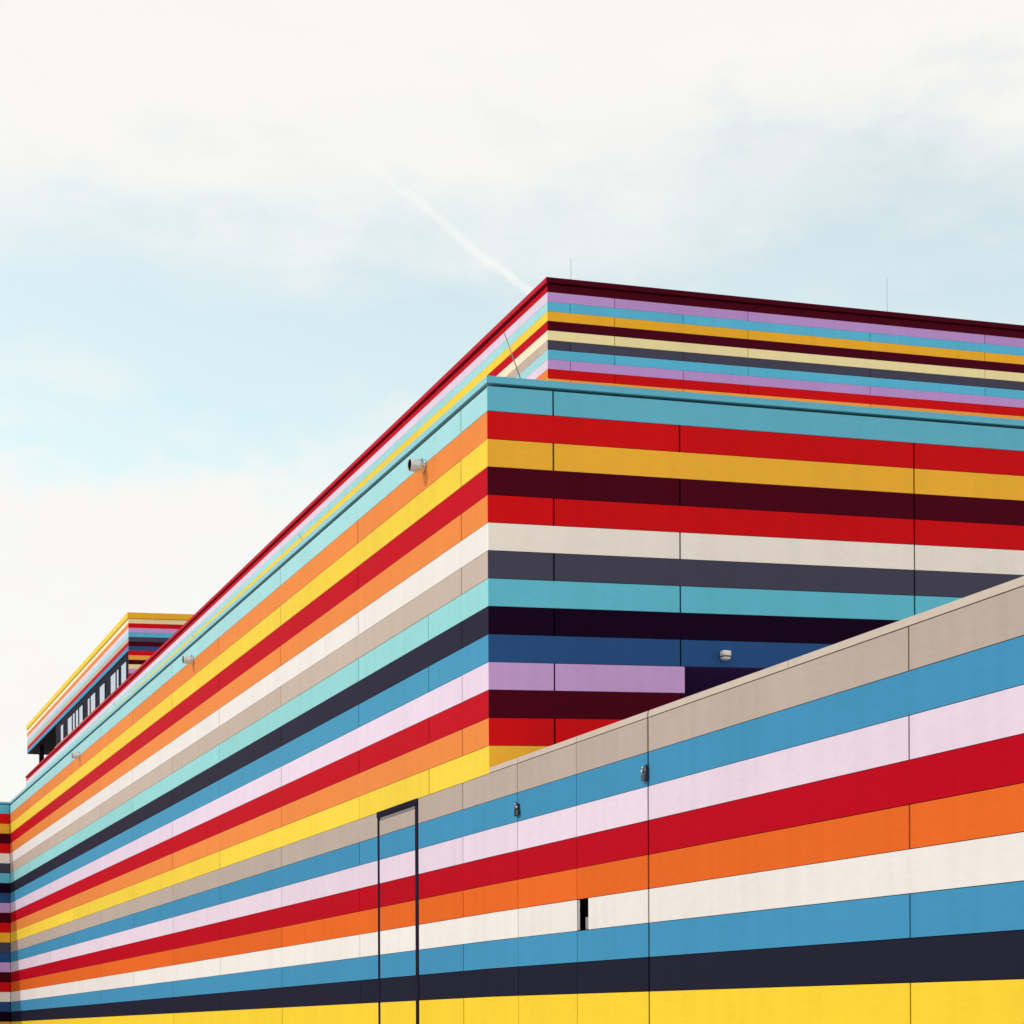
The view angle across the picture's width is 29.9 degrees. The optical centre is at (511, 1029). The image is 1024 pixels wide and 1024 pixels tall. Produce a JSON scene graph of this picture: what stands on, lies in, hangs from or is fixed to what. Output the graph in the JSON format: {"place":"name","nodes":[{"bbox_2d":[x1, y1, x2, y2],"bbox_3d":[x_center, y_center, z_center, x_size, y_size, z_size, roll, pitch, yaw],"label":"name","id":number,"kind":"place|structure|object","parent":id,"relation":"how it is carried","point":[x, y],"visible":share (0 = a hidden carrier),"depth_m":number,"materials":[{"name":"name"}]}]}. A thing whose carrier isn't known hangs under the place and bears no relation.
{"place":"outdoors","nodes":[
{"label":"outdoors","id":0,"kind":"place"},
{"bbox_2d":[0,0,1023,801],"label":"sky","id":1,"kind":"structure","parent":0,"point":[240,240],"materials":[{"name":"white"}]},
{"label":"ground","id":2,"kind":"structure","parent":0,"visible":0},
{"bbox_2d":[489,758,526,1023],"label":"boundary wall","id":3,"kind":"structure","parent":2,"relation":"on","point":[504,879],"depth_m":16.82,"materials":[{"name":"paint"}]},
{"bbox_2d":[0,376,1023,1023],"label":"striped building","id":4,"kind":"structure","parent":2,"relation":"on","point":[264,798],"depth_m":19.00,"materials":[{"name":"paint"}]},
{"bbox_2d":[376,798,421,1023],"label":"door","id":5,"kind":"structure","parent":4,"relation":"in","point":[397,826],"depth_m":19.57,"materials":[{"name":"paint"}]},
{"bbox_2d":[504,333,520,377],"bbox_3d":[0.090,-6.146,18.000,0.329,0.815,0.083,0,0,0],"label":"lightning rod","id":6,"kind":"object","parent":4,"relation":"on","point":[512,356],"visible":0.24,"depth_m":18.00,"materials":[{"name":"silver metal"}]},
{"bbox_2d":[720,650,730,660],"bbox_3d":[2.007,-3.520,17.994,0.095,0.087,0.087,0,0,-19],"label":"wall light","id":7,"kind":"object","parent":4,"relation":"attached to","point":[725,655],"visible":1,"depth_m":17.96,"materials":[{"name":"white plastic"}]},
{"bbox_2d":[25,277,1023,786],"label":"striped building","id":8,"kind":"structure","parent":2,"relation":"on","point":[611,335],"depth_m":53.41,"materials":[{"name":"multicoloured paint"}]},
{"bbox_2d":[60,723,63,740],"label":"window","id":9,"kind":"structure","parent":8,"relation":"in","point":[62,726],"depth_m":127.03,"materials":[{"name":"white glass"}]},
{"bbox_2d":[67,712,74,734],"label":"window","id":10,"kind":"structure","parent":8,"relation":"in","point":[71,720],"depth_m":123.82,"materials":[{"name":"white glass"}]},
{"bbox_2d":[75,704,82,727],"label":"window","id":11,"kind":"structure","parent":8,"relation":"in","point":[79,712],"depth_m":120.67,"materials":[{"name":"white glass"}]},
{"bbox_2d":[87,691,95,715],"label":"window","id":12,"kind":"structure","parent":8,"relation":"in","point":[91,701],"depth_m":116.29,"materials":[{"name":"white glass"}]},
{"bbox_2d":[99,682,104,704],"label":"window","id":13,"kind":"structure","parent":8,"relation":"in","point":[102,688],"depth_m":112.82,"materials":[{"name":"white glass"}]},
{"bbox_2d":[110,668,118,694],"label":"window","id":14,"kind":"structure","parent":8,"relation":"in","point":[114,678],"depth_m":109.00,"materials":[{"name":"white glass"}]},
{"bbox_2d":[121,660,126,683],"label":"window","id":15,"kind":"structure","parent":8,"relation":"in","point":[124,666],"depth_m":106.22,"materials":[{"name":"white glass"}]},
{"bbox_2d":[648,576,1023,1023],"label":"boundary wall","id":16,"kind":"structure","parent":2,"relation":"on","point":[836,833],"depth_m":11.32,"materials":[{"name":"paint"}]},
{"bbox_2d":[514,711,656,1023],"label":"double gate","id":17,"kind":"structure","parent":16,"relation":"attached to","point":[582,807],"depth_m":15.10,"materials":[{"name":"paint"}]}
]}

